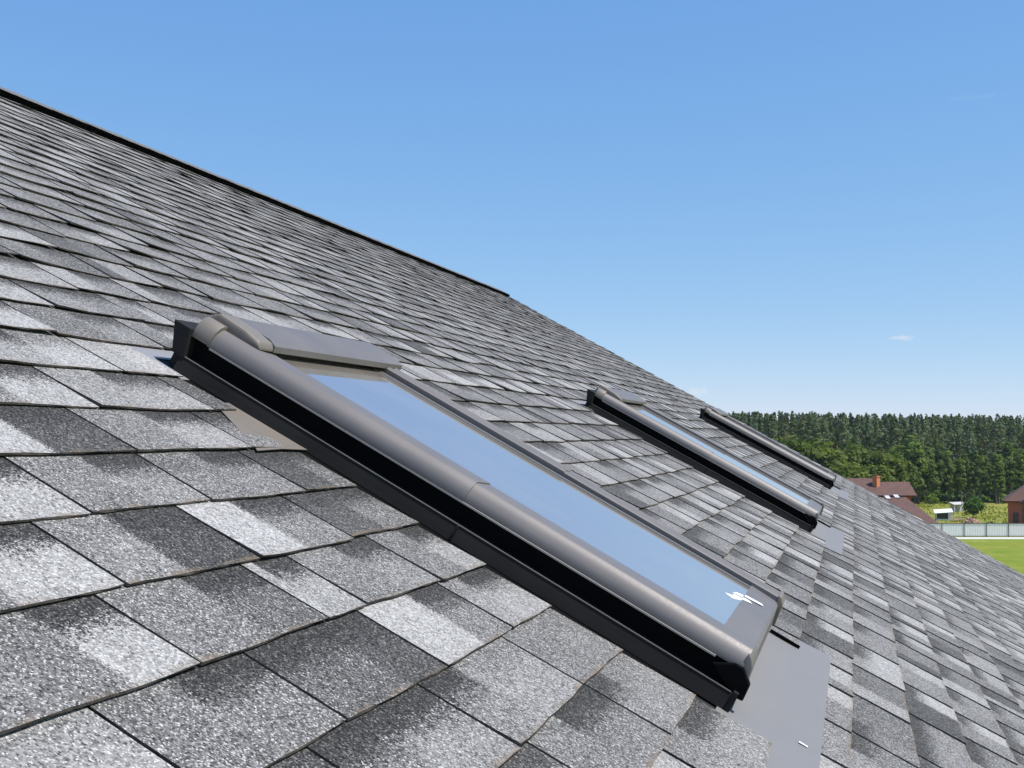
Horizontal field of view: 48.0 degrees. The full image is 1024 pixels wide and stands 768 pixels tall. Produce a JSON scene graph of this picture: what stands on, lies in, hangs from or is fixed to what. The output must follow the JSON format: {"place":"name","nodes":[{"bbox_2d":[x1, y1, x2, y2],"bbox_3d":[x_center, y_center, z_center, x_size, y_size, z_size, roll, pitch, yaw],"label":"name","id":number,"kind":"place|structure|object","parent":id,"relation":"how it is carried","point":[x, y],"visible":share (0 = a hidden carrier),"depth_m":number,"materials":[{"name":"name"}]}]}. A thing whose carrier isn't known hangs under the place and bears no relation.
{"place":"outdoors","nodes":[
{"label":"outdoors","id":0,"kind":"place"},
{"bbox_2d":[0,86,1023,767],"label":"house","id":1,"kind":"structure","parent":0,"point":[282,484],"depth_m":2.11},
{"bbox_2d":[0,0,1023,437],"label":"sky","id":2,"kind":"structure","parent":0,"point":[763,206],"materials":[{"name":"blue"}]},
{"bbox_2d":[949,502,962,511],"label":"shed","id":3,"kind":"structure","parent":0,"point":[955,506],"depth_m":207.74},
{"bbox_2d":[913,473,1023,574],"bbox_3d":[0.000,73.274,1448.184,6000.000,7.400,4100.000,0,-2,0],"label":"ground","id":4,"kind":"structure","parent":0,"point":[1009,553],"depth_m":147.17,"materials":[{"name":"green plant"}]},
{"bbox_2d":[774,435,804,448],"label":"broadleaf tree","id":5,"kind":"object","parent":4,"relation":"on","point":[783,441],"visible":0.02,"depth_m":215.03,"materials":[{"name":"green plant"}]},
{"bbox_2d":[782,437,819,463],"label":"broadleaf tree","id":6,"kind":"object","parent":4,"relation":"on","point":[803,449],"visible":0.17,"depth_m":207.34,"materials":[{"name":"green plant"}]},
{"bbox_2d":[807,438,837,458],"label":"broadleaf tree","id":7,"kind":"object","parent":4,"relation":"on","point":[822,445],"visible":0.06,"depth_m":220.85,"materials":[{"name":"green plant"}]},
{"bbox_2d":[809,449,855,469],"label":"broadleaf tree","id":8,"kind":"object","parent":4,"relation":"on","point":[833,458],"visible":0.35,"depth_m":205.00,"materials":[{"name":"green plant"}]},
{"bbox_2d":[827,466,851,477],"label":"broadleaf tree","id":9,"kind":"object","parent":4,"relation":"on","point":[841,471],"visible":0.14,"depth_m":190.81,"materials":[{"name":"green plant"}]},
{"bbox_2d":[827,445,867,465],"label":"broadleaf tree","id":10,"kind":"object","parent":4,"relation":"on","point":[854,457],"visible":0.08,"depth_m":214.33,"materials":[{"name":"green plant"}]},
{"bbox_2d":[844,462,871,477],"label":"broadleaf tree","id":11,"kind":"object","parent":4,"relation":"on","point":[857,472],"visible":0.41,"depth_m":194.56,"materials":[{"name":"green plant"}]},
{"bbox_2d":[844,441,873,456],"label":"broadleaf tree","id":12,"kind":"object","parent":4,"relation":"on","point":[859,448],"visible":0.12,"depth_m":224.64,"materials":[{"name":"green plant"}]},
{"bbox_2d":[728,411,1023,479],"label":"pine forest","id":13,"kind":"object","parent":4,"relation":"on","point":[957,436],"visible":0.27,"depth_m":270.62,"materials":[{"name":"green plant"}]},
{"bbox_2d":[859,451,892,474],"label":"broadleaf tree","id":14,"kind":"object","parent":4,"relation":"on","point":[867,459],"visible":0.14,"depth_m":211.96,"materials":[{"name":"green plant"}]},
{"bbox_2d":[861,464,897,481],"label":"broadleaf tree","id":15,"kind":"object","parent":4,"relation":"on","point":[882,471],"visible":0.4,"depth_m":197.50,"materials":[{"name":"green plant"}]},
{"bbox_2d":[872,450,909,481],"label":"broadleaf tree","id":16,"kind":"object","parent":4,"relation":"on","point":[890,462],"visible":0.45,"depth_m":209.63,"materials":[{"name":"green plant"}]},
{"bbox_2d":[845,475,937,522],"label":"house","id":17,"kind":"structure","parent":4,"relation":"on","point":[899,494],"depth_m":173.69,"materials":[{"name":"brown tile"}]},
{"bbox_2d":[895,445,903,455],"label":"birch tree","id":18,"kind":"object","parent":4,"relation":"on","point":[899,447],"visible":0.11,"depth_m":241.56,"materials":[{"name":"green plant"}]},
{"bbox_2d":[884,448,921,486],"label":"broadleaf tree","id":19,"kind":"object","parent":4,"relation":"on","point":[912,471],"visible":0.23,"depth_m":220.27,"materials":[{"name":"green plant"}]},
{"bbox_2d":[898,435,922,501],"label":"birch tree","id":20,"kind":"object","parent":4,"relation":"on","point":[908,443],"visible":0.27,"depth_m":234.42,"materials":[{"name":"green plant"}]},
{"bbox_2d":[907,445,920,503],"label":"birch tree","id":21,"kind":"object","parent":4,"relation":"on","point":[914,454],"visible":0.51,"depth_m":229.63,"materials":[{"name":"green plant"}]},
{"bbox_2d":[907,443,929,503],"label":"birch tree","id":22,"kind":"object","parent":4,"relation":"on","point":[923,462],"visible":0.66,"depth_m":229.48,"materials":[{"name":"green plant"}]},
{"bbox_2d":[915,440,924,492],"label":"birch tree","id":23,"kind":"object","parent":4,"relation":"on","point":[921,444],"visible":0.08,"depth_m":236.98,"materials":[{"name":"green plant"}]},
{"bbox_2d":[919,454,932,503],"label":"birch tree","id":24,"kind":"object","parent":4,"relation":"on","point":[924,475],"visible":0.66,"depth_m":231.08,"materials":[{"name":"green plant"}]},
{"bbox_2d":[919,450,934,494],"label":"birch tree","id":25,"kind":"object","parent":4,"relation":"on","point":[931,456],"visible":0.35,"depth_m":233.14,"materials":[{"name":"green plant"}]},
{"bbox_2d":[922,447,933,472],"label":"birch tree","id":26,"kind":"object","parent":4,"relation":"on","point":[926,449],"visible":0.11,"depth_m":244.98,"materials":[{"name":"green plant"}]},
{"bbox_2d":[924,492,939,503],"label":"shrub","id":27,"kind":"object","parent":4,"relation":"on","point":[931,499],"visible":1,"depth_m":220.68,"materials":[{"name":"green plant"}]},
{"bbox_2d":[925,463,941,496],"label":"birch tree","id":28,"kind":"object","parent":4,"relation":"on","point":[931,476],"visible":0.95,"depth_m":229.02,"materials":[{"name":"green plant"}]},
{"bbox_2d":[934,444,946,490],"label":"birch tree","id":29,"kind":"object","parent":4,"relation":"on","point":[940,452],"visible":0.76,"depth_m":243.04,"materials":[{"name":"green plant"}]},
{"bbox_2d":[933,508,952,520],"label":"shed","id":30,"kind":"structure","parent":4,"relation":"on","point":[943,514],"depth_m":186.60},
{"bbox_2d":[941,467,946,491],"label":"birch tree","id":31,"kind":"object","parent":4,"relation":"on","point":[943,482],"visible":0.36,"depth_m":245.50,"materials":[{"name":"green plant"}]},
{"bbox_2d":[941,450,955,502],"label":"birch tree","id":32,"kind":"object","parent":4,"relation":"on","point":[947,460],"visible":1,"depth_m":232.85,"materials":[{"name":"green plant"}]},
{"bbox_2d":[946,464,956,492],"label":"birch tree","id":33,"kind":"object","parent":4,"relation":"on","point":[950,473],"visible":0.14,"depth_m":243.10,"materials":[{"name":"green plant"}]},
{"bbox_2d":[951,460,964,501],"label":"birch tree","id":34,"kind":"object","parent":4,"relation":"on","point":[955,480],"visible":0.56,"depth_m":234.50,"materials":[{"name":"green plant"}]},
{"bbox_2d":[950,517,965,521],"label":"timber pile","id":35,"kind":"object","parent":4,"relation":"on","point":[957,519],"visible":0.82,"depth_m":183.22,"materials":[{"name":"beige wood"}]},
{"bbox_2d":[916,501,1007,524],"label":"meadow weeds","id":36,"kind":"object","parent":4,"relation":"on","point":[990,513],"visible":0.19,"depth_m":201.46,"materials":[{"name":"green plant"}]},
{"bbox_2d":[956,458,969,500],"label":"birch tree","id":37,"kind":"object","parent":4,"relation":"on","point":[960,467],"visible":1,"depth_m":229.36,"materials":[{"name":"green plant"}]},
{"bbox_2d":[911,483,1015,502],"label":"undergrowth","id":38,"kind":"object","parent":4,"relation":"on","point":[941,496],"visible":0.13,"depth_m":237.59,"materials":[{"name":"green plant"}]},
{"bbox_2d":[962,459,972,501],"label":"birch tree","id":39,"kind":"object","parent":4,"relation":"on","point":[967,487],"visible":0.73,"depth_m":232.47,"materials":[{"name":"green plant"}]},
{"bbox_2d":[967,466,974,498],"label":"birch tree","id":40,"kind":"object","parent":4,"relation":"on","point":[971,490],"visible":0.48,"depth_m":232.97,"materials":[{"name":"green plant"}]},
{"bbox_2d":[962,517,979,522],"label":"brick pile","id":41,"kind":"object","parent":4,"relation":"on","point":[971,520],"visible":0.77,"depth_m":178.80,"materials":[{"name":"brick"}]},
{"bbox_2d":[961,496,985,517],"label":"bush","id":42,"kind":"object","parent":4,"relation":"on","point":[973,505],"visible":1,"depth_m":190.82,"materials":[{"name":"green plant"}]},
{"bbox_2d":[968,450,982,496],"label":"birch tree","id":43,"kind":"object","parent":4,"relation":"on","point":[974,460],"visible":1,"depth_m":230.08,"materials":[{"name":"green plant"}]},
{"bbox_2d":[929,523,1023,536],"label":"fence","id":44,"kind":"object","parent":4,"relation":"on","point":[984,529],"visible":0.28,"depth_m":156.28,"materials":[{"name":"grey metal"}]},
{"bbox_2d":[972,455,986,500],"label":"birch tree","id":45,"kind":"object","parent":4,"relation":"on","point":[980,475],"visible":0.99,"depth_m":230.23,"materials":[{"name":"green plant"}]},
{"bbox_2d":[981,466,987,495],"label":"birch tree","id":46,"kind":"object","parent":4,"relation":"on","point":[983,477],"visible":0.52,"depth_m":238.03,"materials":[{"name":"green plant"}]},
{"bbox_2d":[980,455,989,490],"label":"birch tree","id":47,"kind":"object","parent":4,"relation":"on","point":[985,463],"visible":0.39,"depth_m":244.46,"materials":[{"name":"green plant"}]},
{"bbox_2d":[984,464,994,496],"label":"birch tree","id":48,"kind":"object","parent":4,"relation":"on","point":[988,479],"visible":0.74,"depth_m":235.50,"materials":[{"name":"green plant"}]},
{"bbox_2d":[988,453,997,491],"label":"birch tree","id":49,"kind":"object","parent":4,"relation":"on","point":[992,454],"visible":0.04,"depth_m":239.23,"materials":[{"name":"green plant"}]},
{"bbox_2d":[989,454,1000,503],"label":"birch tree","id":50,"kind":"object","parent":4,"relation":"on","point":[995,464],"visible":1,"depth_m":229.42,"materials":[{"name":"green plant"}]},
{"bbox_2d":[990,456,1006,503],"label":"birch tree","id":51,"kind":"object","parent":4,"relation":"on","point":[1001,479],"visible":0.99,"depth_m":229.37,"materials":[{"name":"green plant"}]},
{"bbox_2d":[991,454,1007,495],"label":"birch tree","id":52,"kind":"object","parent":4,"relation":"on","point":[1001,471],"visible":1,"depth_m":229.70,"materials":[{"name":"green plant"}]},
{"bbox_2d":[1001,459,1009,493],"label":"birch tree","id":53,"kind":"object","parent":4,"relation":"on","point":[1005,469],"visible":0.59,"depth_m":237.05,"materials":[{"name":"green plant"}]},
{"bbox_2d":[1001,442,1016,493],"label":"birch tree","id":54,"kind":"object","parent":4,"relation":"on","point":[1008,446],"visible":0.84,"depth_m":237.96,"materials":[{"name":"green plant"}]},
{"bbox_2d":[1003,453,1016,493],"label":"birch tree","id":55,"kind":"object","parent":4,"relation":"on","point":[1009,465],"visible":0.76,"depth_m":238.53,"materials":[{"name":"green plant"}]},
{"bbox_2d":[1003,485,1023,522],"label":"house","id":56,"kind":"structure","parent":4,"relation":"on","point":[1014,499],"depth_m":171.00,"materials":[{"name":"orange brick"}]},
{"bbox_2d":[1013,512,1017,522],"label":"window","id":57,"kind":"structure","parent":56,"relation":"in","point":[1015,514],"depth_m":170.86,"materials":[{"name":"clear glass"}]},
{"bbox_2d":[1010,449,1018,488],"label":"birch tree","id":58,"kind":"object","parent":4,"relation":"on","point":[1014,459],"visible":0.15,"depth_m":244.86,"materials":[{"name":"green plant"}]},
{"bbox_2d":[1014,454,1023,486],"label":"birch tree","id":59,"kind":"object","parent":4,"relation":"on","point":[1020,471],"visible":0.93,"depth_m":232.67,"materials":[{"name":"green plant"}]},
{"bbox_2d":[1014,448,1023,482],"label":"birch tree","id":60,"kind":"object","parent":4,"relation":"on","point":[1021,450],"visible":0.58,"depth_m":234.94,"materials":[{"name":"green plant"}]},
{"bbox_2d":[955,537,1023,538],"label":"path","id":61,"kind":"structure","parent":0,"point":[989,537],"depth_m":155.37,"materials":[{"name":"concrete"}]}
]}

